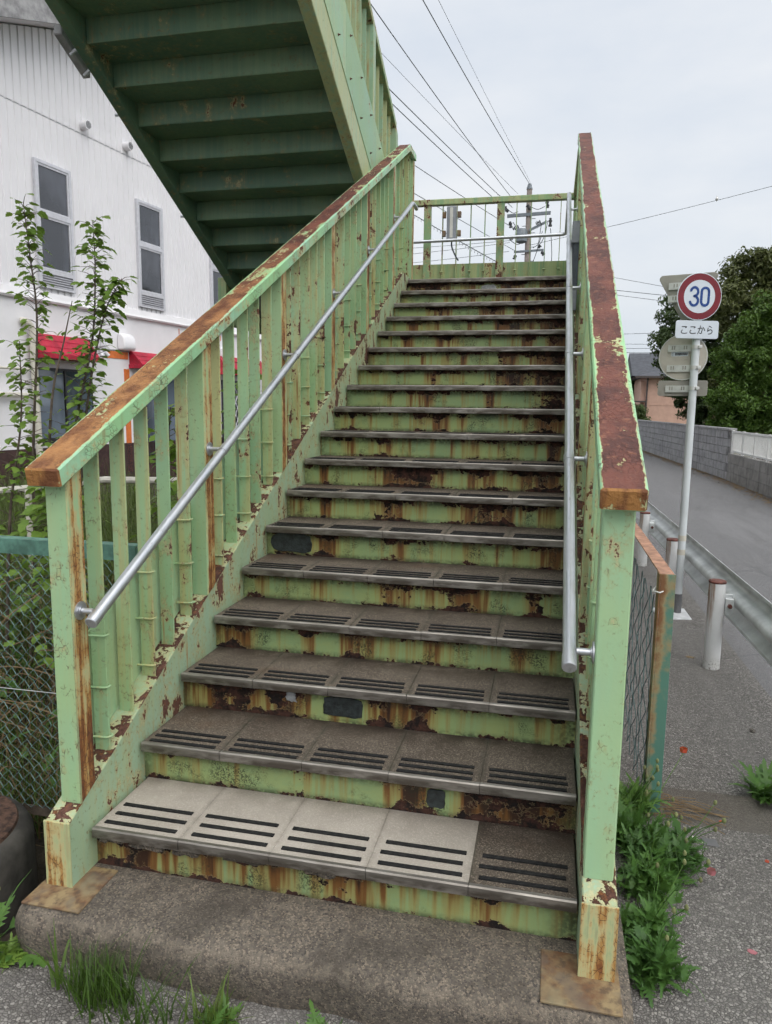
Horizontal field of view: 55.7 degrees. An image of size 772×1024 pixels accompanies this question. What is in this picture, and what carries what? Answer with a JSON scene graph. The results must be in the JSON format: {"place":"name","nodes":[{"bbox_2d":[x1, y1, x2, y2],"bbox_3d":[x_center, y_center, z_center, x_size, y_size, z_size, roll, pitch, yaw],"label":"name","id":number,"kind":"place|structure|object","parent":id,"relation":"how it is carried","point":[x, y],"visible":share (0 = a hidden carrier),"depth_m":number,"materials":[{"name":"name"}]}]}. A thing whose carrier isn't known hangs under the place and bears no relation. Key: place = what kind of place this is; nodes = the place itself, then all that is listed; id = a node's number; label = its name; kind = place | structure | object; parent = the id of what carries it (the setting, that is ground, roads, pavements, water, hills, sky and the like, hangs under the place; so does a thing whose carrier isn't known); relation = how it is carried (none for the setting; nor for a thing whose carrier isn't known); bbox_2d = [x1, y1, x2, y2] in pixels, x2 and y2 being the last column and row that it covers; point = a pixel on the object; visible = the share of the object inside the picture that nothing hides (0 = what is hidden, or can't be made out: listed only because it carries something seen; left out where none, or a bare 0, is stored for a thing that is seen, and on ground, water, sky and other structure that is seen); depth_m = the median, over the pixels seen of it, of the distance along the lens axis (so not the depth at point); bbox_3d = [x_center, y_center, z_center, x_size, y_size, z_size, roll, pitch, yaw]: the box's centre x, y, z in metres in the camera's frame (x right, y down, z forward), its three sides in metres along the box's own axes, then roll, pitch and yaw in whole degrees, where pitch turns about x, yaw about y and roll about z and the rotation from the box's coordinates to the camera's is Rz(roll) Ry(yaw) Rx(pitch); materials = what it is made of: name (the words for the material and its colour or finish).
{"place":"outdoors","nodes":[
{"label":"outdoors","id":0,"kind":"place"},
{"bbox_2d":[0,459,189,636],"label":"meadow grass","id":1,"kind":"structure","parent":0,"point":[131,498],"depth_m":8.59,"materials":[{"name":"green plant"}]},
{"bbox_2d":[0,476,386,941],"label":"rough ground","id":2,"kind":"structure","parent":0,"point":[41,862],"depth_m":3.89,"materials":[{"name":"green plant"}]},
{"bbox_2d":[0,525,18,660],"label":"sapling","id":3,"kind":"object","parent":2,"relation":"on","point":[2,528],"visible":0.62,"depth_m":4.29,"materials":[{"name":"green plant"}]},
{"bbox_2d":[0,795,37,937],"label":"concrete footing","id":4,"kind":"object","parent":2,"relation":"on","point":[18,862],"visible":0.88,"depth_m":2.65,"materials":[{"name":"grey concrete"}]},
{"bbox_2d":[0,340,43,682],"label":"sapling","id":5,"kind":"object","parent":2,"relation":"on","point":[13,419],"visible":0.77,"depth_m":4.21,"materials":[{"name":"green plant"}]},
{"bbox_2d":[2,193,59,678],"bbox_3d":[-2.050,-0.401,4.269,0.417,2.832,0.464,3,8,12],"label":"sapling","id":6,"kind":"object","parent":2,"relation":"on","point":[31,234],"visible":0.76,"depth_m":4.20,"materials":[{"name":"green plant"}]},
{"bbox_2d":[0,590,88,804],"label":"undergrowth weeds","id":7,"kind":"object","parent":2,"relation":"on","point":[12,684],"visible":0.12,"depth_m":3.93,"materials":[{"name":"green plant"}]},
{"bbox_2d":[3,486,106,703],"bbox_3d":[-1.812,0.448,3.988,0.508,1.237,0.591,3,8,12],"label":"sapling","id":8,"kind":"object","parent":2,"relation":"on","point":[37,510],"visible":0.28,"depth_m":3.92,"materials":[{"name":"green plant"}]},
{"bbox_2d":[0,553,113,839],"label":"dry grass","id":9,"kind":"structure","parent":2,"relation":"on","point":[24,722],"depth_m":3.67,"materials":[{"name":"plant"}]},
{"bbox_2d":[38,302,81,649],"bbox_3d":[-1.865,-0.085,4.228,0.264,2.221,0.174,-5,10,-35],"label":"sapling","id":10,"kind":"object","parent":2,"relation":"on","point":[61,352],"visible":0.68,"depth_m":4.14,"materials":[{"name":"green plant"}]},
{"bbox_2d":[0,541,136,846],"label":"dead stalks","id":11,"kind":"object","parent":2,"relation":"on","point":[19,703],"visible":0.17,"depth_m":3.61,"materials":[{"name":"brown plant"}]},
{"bbox_2d":[0,535,137,816],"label":"chain link fence","id":12,"kind":"object","parent":2,"relation":"on","point":[22,546],"visible":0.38,"depth_m":2.85,"materials":[{"name":"metal"}]},
{"bbox_2d":[39,215,120,597],"bbox_3d":[-1.775,-0.338,4.238,0.558,2.722,0.364,-6,11,-40],"label":"sapling","id":13,"kind":"object","parent":2,"relation":"on","point":[99,243],"visible":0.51,"depth_m":4.20,"materials":[{"name":"green plant"}]},
{"bbox_2d":[0,476,176,575],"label":"pipe barrier","id":14,"kind":"object","parent":2,"relation":"on","point":[105,479],"visible":0.11,"depth_m":6.49,"materials":[{"name":"white metal"}]},
{"bbox_2d":[55,276,137,605],"bbox_3d":[-1.729,-0.175,4.256,0.464,2.394,0.503,3,8,12],"label":"sapling","id":15,"kind":"object","parent":2,"relation":"on","point":[115,281],"visible":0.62,"depth_m":4.21,"materials":[{"name":"green plant"}]},
{"bbox_2d":[0,0,261,496],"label":"white building","id":16,"kind":"structure","parent":2,"relation":"on","point":[71,153],"depth_m":12.46,"materials":[{"name":"white paint"}]},
{"bbox_2d":[31,157,75,292],"bbox_3d":[-5.464,-4.685,12.040,0.053,1.980,0.770,4,9,20],"label":"window","id":17,"kind":"structure","parent":16,"relation":"in","point":[52,192],"depth_m":12.05,"materials":[{"name":"glass"}]},
{"bbox_2d":[38,367,93,443],"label":"shop window","id":18,"kind":"structure","parent":16,"relation":"in","point":[59,401],"depth_m":12.39,"materials":[{"name":"grey glass"}]},
{"bbox_2d":[134,198,165,310],"bbox_3d":[-4.610,-4.996,14.293,0.053,1.980,0.770,4,9,20],"label":"window","id":19,"kind":"structure","parent":16,"relation":"in","point":[148,217],"depth_m":14.28,"materials":[{"name":"glass"}]},
{"bbox_2d":[147,379,188,455],"bbox_3d":[-4.535,-1.969,15.065,0.033,1.570,1.770,4,9,20],"label":"shop window","id":20,"kind":"structure","parent":16,"relation":"in","point":[171,399],"depth_m":15.12,"materials":[{"name":"grey glass"}]},
{"bbox_2d":[209,257,222,307],"bbox_3d":[-3.765,-5.310,16.558,0.053,1.980,0.770,4,9,20],"label":"window","id":21,"kind":"structure","parent":16,"relation":"in","point":[214,274],"depth_m":16.31,"materials":[{"name":"metal"}]},
{"bbox_2d":[221,380,260,442],"bbox_3d":[-3.453,-2.384,17.923,0.060,1.610,2.027,4,9,20],"label":"shop window","id":22,"kind":"structure","parent":16,"relation":"in","point":[236,397],"depth_m":17.38,"materials":[{"name":"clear glass"}]},
{"bbox_2d":[129,403,189,539],"bbox_3d":[-1.306,0.189,4.344,0.554,1.660,0.622,-4,9,-31],"label":"sapling","id":23,"kind":"object","parent":2,"relation":"on","point":[172,449],"visible":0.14,"depth_m":4.24,"materials":[{"name":"green plant"}]},
{"bbox_2d":[221,362,261,434],"bbox_3d":[-0.920,0.009,4.712,0.502,1.922,0.501,3,8,12],"label":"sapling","id":24,"kind":"object","parent":2,"relation":"on","point":[222,431],"visible":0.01,"depth_m":4.61,"materials":[{"name":"green plant"}]},
{"bbox_2d":[218,278,260,333],"bbox_3d":[0.258,-0.742,7.878,3.560,3.240,1.780,3,8,12],"label":"stair landing","id":25,"kind":"object","parent":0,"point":[223,289],"visible":0.02,"depth_m":7.19,"materials":[{"name":"metal"}]},
{"bbox_2d":[45,0,370,289],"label":"stair flight","id":26,"kind":"object","parent":25,"relation":"on","point":[238,118],"visible":0.77,"depth_m":5.21,"materials":[{"name":"green paint"}]},
{"bbox_2d":[54,25,89,78],"bbox_3d":[-2.076,-3.061,4.874,0.097,0.222,0.300,3,8,12],"label":"light fitting","id":27,"kind":"object","parent":26,"relation":"attached to","point":[63,39],"visible":0.92,"depth_m":4.83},
{"bbox_2d":[324,0,397,168],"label":"stair railing","id":28,"kind":"object","parent":26,"relation":"attached to","point":[353,25],"visible":0.59,"depth_m":5.66,"materials":[{"name":"green metal"}]},
{"bbox_2d":[413,193,575,278],"bbox_3d":[0.415,-2.964,8.328,3.480,1.115,0.080,3,8,12],"label":"landing railing","id":29,"kind":"object","parent":25,"relation":"on","point":[498,268],"visible":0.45,"depth_m":8.15,"materials":[{"name":"green metal"}]},
{"bbox_2d":[442,206,461,260],"bbox_3d":[0.734,-3.118,8.187,0.210,0.581,0.067,3,8,12],"label":"light fitting","id":30,"kind":"object","parent":29,"relation":"attached to","point":[450,233],"visible":0.99,"depth_m":8.15,"materials":[{"name":"grey metal"}]},
{"bbox_2d":[0,820,771,1023],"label":"pavement","id":31,"kind":"structure","parent":0,"point":[724,925],"depth_m":2.14,"materials":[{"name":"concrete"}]},
{"bbox_2d":[0,931,27,971],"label":"weed","id":32,"kind":"object","parent":31,"relation":"on","point":[11,946],"visible":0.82,"depth_m":2.18,"materials":[{"name":"green plant"}]},
{"bbox_2d":[0,874,46,967],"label":"weed","id":33,"kind":"object","parent":31,"relation":"on","point":[28,959],"visible":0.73,"depth_m":2.18,"materials":[{"name":"green plant"}]},
{"bbox_2d":[24,918,129,992],"bbox_3d":[-0.888,1.257,2.104,0.258,0.201,0.199,-6,10,-38],"label":"grass tuft","id":34,"kind":"object","parent":31,"relation":"on","point":[51,977],"visible":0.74,"depth_m":2.08,"materials":[{"name":"green plant"}]},
{"bbox_2d":[49,935,153,1012],"bbox_3d":[-0.799,1.291,2.042,0.290,0.153,0.224,6,10,33],"label":"grass tuft","id":35,"kind":"object","parent":31,"relation":"on","point":[96,983],"visible":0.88,"depth_m":2.04,"materials":[{"name":"green plant"}]},
{"bbox_2d":[62,929,207,1023],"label":"grass tuft","id":36,"kind":"object","parent":31,"relation":"on","point":[146,1012],"visible":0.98,"depth_m":1.97,"materials":[{"name":"green plant"}]},
{"bbox_2d":[162,965,250,1023],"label":"grass tuft","id":37,"kind":"object","parent":31,"relation":"on","point":[210,1014],"visible":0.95,"depth_m":1.96,"materials":[{"name":"green plant"}]},
{"bbox_2d":[188,991,243,1023],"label":"weed","id":38,"kind":"object","parent":31,"relation":"on","point":[233,1012],"visible":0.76,"depth_m":1.96,"materials":[{"name":"green plant"}]},
{"bbox_2d":[287,999,346,1023],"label":"weed","id":39,"kind":"object","parent":31,"relation":"on","point":[313,1019],"visible":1,"depth_m":1.95,"materials":[{"name":"green plant"}]},
{"bbox_2d":[14,781,633,1023],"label":"concrete plinth","id":40,"kind":"structure","parent":31,"relation":"on","point":[363,965],"depth_m":2.06,"materials":[{"name":"grey concrete"}]},
{"bbox_2d":[21,272,622,1017],"bbox_3d":[0.379,-0.515,4.550,1.744,2.746,5.660,3,8,12],"label":"stair flight","id":41,"kind":"object","parent":40,"relation":"on","point":[301,694],"visible":0.88,"depth_m":2.86,"materials":[{"name":"green paint"}]},
{"bbox_2d":[24,144,415,803],"bbox_3d":[-0.386,-1.259,4.659,0.115,3.666,5.504,3,8,12],"label":"stair railing","id":42,"kind":"object","parent":41,"relation":"on","point":[298,278],"visible":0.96,"depth_m":3.01,"materials":[{"name":"green metal"}]},
{"bbox_2d":[74,201,417,627],"bbox_3d":[-0.325,-1.264,4.534,0.087,2.549,5.220,3,8,12],"label":"handrail","id":43,"kind":"object","parent":42,"relation":"attached to","point":[94,618],"visible":1,"depth_m":2.93,"materials":[{"name":"silver metal"}]},
{"bbox_2d":[573,149,579,220],"bbox_3d":[1.922,-2.826,7.312,0.100,1.090,1.400,3,8,12],"label":"landing railing","id":44,"kind":"object","parent":41,"relation":"on","point":[576,188],"visible":0.24,"depth_m":6.71,"materials":[{"name":"green metal"}]},
{"bbox_2d":[575,132,648,880],"bbox_3d":[1.169,-1.176,4.225,0.112,3.666,5.324,3,8,12],"label":"stair railing","id":45,"kind":"object","parent":41,"relation":"on","point":[611,477],"visible":0.93,"depth_m":1.97,"materials":[{"name":"green metal"}]},
{"bbox_2d":[414,192,594,672],"bbox_3d":[0.386,-1.345,5.058,1.812,2.589,6.586,3,8,12],"label":"handrail","id":46,"kind":"object","parent":45,"relation":"attached to","point":[571,651],"visible":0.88,"depth_m":2.67,"materials":[{"name":"silver metal"}]},
{"bbox_2d":[572,221,579,312],"bbox_3d":[1.319,-1.712,5.116,0.050,0.600,0.140,3,8,12],"label":"light fitting","id":47,"kind":"object","parent":45,"relation":"attached to","point":[575,236],"visible":0.69,"depth_m":5.06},
{"bbox_2d":[615,746,687,857],"bbox_3d":[1.024,1.129,2.794,0.530,0.321,0.348,-2,8,-16],"label":"weed","id":48,"kind":"object","parent":31,"relation":"on","point":[625,824],"visible":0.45,"depth_m":2.79,"materials":[{"name":"green plant"}]},
{"bbox_2d":[616,812,702,904],"bbox_3d":[0.931,1.169,2.506,0.306,0.308,0.303,-5,10,-37],"label":"weed","id":49,"kind":"object","parent":31,"relation":"on","point":[643,872],"visible":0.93,"depth_m":2.51,"materials":[{"name":"green plant"}]},
{"bbox_2d":[623,904,705,1007],"bbox_3d":[0.779,1.245,2.137,0.302,0.272,0.281,3,8,12],"label":"weed","id":50,"kind":"object","parent":31,"relation":"on","point":[655,964],"visible":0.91,"depth_m":2.12,"materials":[{"name":"green plant"}]},
{"bbox_2d":[620,859,710,955],"bbox_3d":[0.837,1.202,2.282,0.306,0.323,0.242,-2,9,-17],"label":"weed","id":51,"kind":"object","parent":31,"relation":"on","point":[648,911],"visible":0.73,"depth_m":2.31,"materials":[{"name":"green plant"}]},
{"bbox_2d":[615,800,726,886],"bbox_3d":[1.013,1.178,2.626,0.414,0.272,0.327,-3,9,-26],"label":"weed","id":52,"kind":"object","parent":31,"relation":"on","point":[681,846],"visible":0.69,"depth_m":2.63,"materials":[{"name":"green plant"}]},
{"bbox_2d":[621,782,771,834],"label":"gutter strip","id":53,"kind":"object","parent":31,"relation":"on","point":[748,814],"depth_m":3.04,"materials":[{"name":"concrete"}]},
{"bbox_2d":[619,765,674,821],"bbox_3d":[0.973,1.121,2.970,0.423,0.282,0.362,-3,9,-25],"label":"weed","id":54,"kind":"object","parent":53,"relation":"on","point":[631,795],"visible":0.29,"depth_m":2.98,"materials":[{"name":"green plant"}]},
{"bbox_2d":[649,793,727,833],"bbox_3d":[1.249,1.221,3.038,0.328,0.042,0.234,5,9,30],"label":"straw","id":55,"kind":"object","parent":53,"relation":"on","point":[669,807],"visible":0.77,"depth_m":3.02,"materials":[{"name":"brown plant"}]},
{"bbox_2d":[730,758,771,804],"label":"weed","id":56,"kind":"object","parent":53,"relation":"on","point":[760,788],"visible":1,"depth_m":3.16,"materials":[{"name":"green plant"}]},
{"bbox_2d":[702,837,719,847],"bbox_3d":[1.254,1.276,2.820,0.055,0.002,0.055,3,8,12],"label":"tile fragment","id":57,"kind":"object","parent":31,"relation":"on","point":[712,842],"visible":1,"depth_m":2.82,"materials":[{"name":"grey stone"}]},
{"bbox_2d":[747,949,757,954],"bbox_3d":[1.128,1.356,2.251,0.020,0.002,0.026,-5,10,-35],"label":"petal","id":58,"kind":"object","parent":31,"relation":"on","point":[750,951],"visible":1,"depth_m":2.25,"materials":[{"name":"pink plant"}]},
{"bbox_2d":[330,537,771,796],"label":"pavement","id":59,"kind":"structure","parent":0,"point":[713,717],"depth_m":4.05,"materials":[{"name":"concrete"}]},
{"bbox_2d":[505,183,551,261],"bbox_3d":[5.758,-8.059,30.449,2.002,10.772,0.607,1,8,1],"label":"utility pole","id":60,"kind":"object","parent":59,"relation":"on","point":[526,230],"visible":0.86,"depth_m":29.86,"materials":[{"name":"concrete"}]},
{"bbox_2d":[371,4,508,193],"bbox_3d":[0.279,-10.993,16.863,0.022,0.335,28.081,4,9,20],"label":"overhead wire","id":61,"kind":"object","parent":60,"relation":"attached to","point":[431,89],"visible":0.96,"depth_m":19.07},
{"bbox_2d":[392,103,507,210],"bbox_3d":[-0.569,-10.417,17.110,0.024,0.369,28.279,4,9,23],"label":"overhead wire","id":62,"kind":"object","parent":60,"relation":"attached to","point":[439,148],"visible":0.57,"depth_m":21.93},
{"bbox_2d":[389,89,512,207],"bbox_3d":[-0.411,-10.535,17.058,0.024,0.376,28.283,4,9,23],"label":"overhead wire","id":63,"kind":"object","parent":60,"relation":"attached to","point":[442,141],"visible":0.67,"depth_m":21.49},
{"bbox_2d":[384,56,517,193],"bbox_3d":[-0.572,-11.253,16.993,0.011,0.168,28.430,4,9,24],"label":"overhead wire","id":64,"kind":"object","parent":60,"relation":"attached to","point":[443,117],"visible":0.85,"depth_m":21.75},
{"bbox_2d":[414,215,495,262],"bbox_3d":[0.594,-11.793,27.985,10.933,4.800,0.048,-2,9,-19],"label":"spiral cable","id":65,"kind":"object","parent":60,"relation":"attached to","point":[460,241],"visible":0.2,"depth_m":29.04,"materials":[{"name":"metal"}]},
{"bbox_2d":[414,251,508,262],"bbox_3d":[-2.068,-11.352,33.361,15.711,0.456,0.018,4,9,24],"label":"overhead wire","id":66,"kind":"object","parent":60,"relation":"attached to","point":[460,257],"visible":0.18,"depth_m":31.02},
{"bbox_2d":[415,242,509,253],"bbox_3d":[-2.054,-11.687,33.310,15.730,0.379,0.018,4,9,24],"label":"overhead wire","id":67,"kind":"object","parent":60,"relation":"attached to","point":[462,248],"visible":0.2,"depth_m":30.93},
{"bbox_2d":[415,165,512,227],"bbox_3d":[-1.033,-9.589,17.331,0.020,0.678,28.585,5,9,26],"label":"overhead wire","id":68,"kind":"object","parent":60,"relation":"attached to","point":[456,192],"visible":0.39,"depth_m":23.59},
{"bbox_2d":[414,193,514,250],"bbox_3d":[-1.238,-8.858,17.480,0.020,0.372,28.730,5,9,27],"label":"overhead wire","id":69,"kind":"object","parent":60,"relation":"attached to","point":[461,220],"visible":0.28,"depth_m":25.09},
{"bbox_2d":[418,240,511,247],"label":"overhead wire","id":70,"kind":"object","parent":60,"relation":"attached to","point":[460,244],"visible":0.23,"depth_m":31.14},
{"bbox_2d":[423,0,529,183],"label":"overhead wire","id":71,"kind":"object","parent":60,"relation":"attached to","point":[469,83],"visible":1,"depth_m":19.31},
{"bbox_2d":[438,0,530,182],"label":"overhead wire","id":72,"kind":"object","parent":60,"relation":"attached to","point":[478,80],"visible":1,"depth_m":19.66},
{"bbox_2d":[617,290,667,295],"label":"overhead wire","id":73,"kind":"object","parent":60,"relation":"attached to","point":[644,293],"visible":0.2,"depth_m":29.45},
{"bbox_2d":[532,186,771,244],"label":"overhead wire","id":74,"kind":"object","parent":60,"relation":"attached to","point":[667,212],"visible":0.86,"depth_m":28.79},
{"bbox_2d":[623,523,675,812],"bbox_3d":[1.547,0.517,4.954,0.088,1.109,4.128,3,8,12],"label":"chain link fence","id":75,"kind":"object","parent":59,"relation":"on","point":[660,668],"visible":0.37,"depth_m":2.99,"materials":[{"name":"metal"}]},
{"bbox_2d":[653,608,691,619],"bbox_3d":[2.337,0.843,5.984,0.270,0.032,0.359,3,8,12],"label":"sign footing","id":76,"kind":"object","parent":59,"relation":"on","point":[683,615],"visible":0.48,"depth_m":5.91,"materials":[{"name":"white paint"}]},
{"bbox_2d":[657,272,721,612],"bbox_3d":[2.322,-0.406,5.824,0.461,2.911,0.190,5,9,27],"label":"road sign","id":77,"kind":"object","parent":76,"relation":"on","point":[696,298],"visible":1,"depth_m":5.75,"materials":[{"name":"metal"}]},
{"bbox_2d":[636,502,771,669],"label":"guardrail","id":78,"kind":"object","parent":59,"relation":"on","point":[741,605],"visible":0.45,"depth_m":4.74,"materials":[{"name":"white metal"}]},
{"bbox_2d":[370,0,771,357],"label":"sky","id":79,"kind":"structure","parent":0,"point":[673,97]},
{"bbox_2d":[636,450,771,697],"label":"road","id":80,"kind":"structure","parent":0,"point":[728,526],"depth_m":10.60,"materials":[{"name":"grey asphalt"}]},
{"bbox_2d":[637,419,736,478],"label":"block wall","id":81,"kind":"structure","parent":80,"relation":"on","point":[711,450],"depth_m":21.28,"materials":[{"name":"concrete"}]},
{"bbox_2d":[642,451,771,503],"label":"kerb","id":82,"kind":"object","parent":80,"relation":"on","point":[705,473],"visible":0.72,"depth_m":17.81,"materials":[{"name":"grey concrete"}]},
{"bbox_2d":[726,453,771,497],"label":"block wall","id":83,"kind":"structure","parent":80,"relation":"on","point":[751,473],"depth_m":15.62,"materials":[{"name":"concrete"}]},
{"bbox_2d":[731,430,771,461],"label":"slat fence","id":84,"kind":"object","parent":83,"relation":"on","point":[745,443],"visible":1,"depth_m":15.81,"materials":[{"name":"white metal"}]},
{"label":"verge","id":85,"kind":"structure","parent":0,"visible":0},
{"bbox_2d":[635,403,651,420],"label":"shrub","id":86,"kind":"object","parent":85,"relation":"on","point":[641,410],"visible":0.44,"depth_m":35.98,"materials":[{"name":"green plant"}]},
{"bbox_2d":[628,353,704,423],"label":"pink house","id":87,"kind":"structure","parent":85,"relation":"on","point":[645,376],"depth_m":37.47,"materials":[{"name":"paint"}]},
{"bbox_2d":[646,294,743,425],"bbox_3d":[11.144,-5.039,25.745,3.942,6.318,2.528,3,8,12],"label":"evergreen tree","id":88,"kind":"object","parent":85,"relation":"on","point":[662,335],"visible":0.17,"depth_m":25.58,"materials":[{"name":"green plant"}]},
{"bbox_2d":[700,289,771,461],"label":"evergreen tree","id":89,"kind":"object","parent":85,"relation":"on","point":[739,410],"visible":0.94,"depth_m":21.01,"materials":[{"name":"green plant"}]},
{"bbox_2d":[704,245,771,459],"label":"evergreen tree","id":90,"kind":"object","parent":85,"relation":"on","point":[738,286],"visible":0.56,"depth_m":22.91,"materials":[{"name":"green plant"}]}
]}

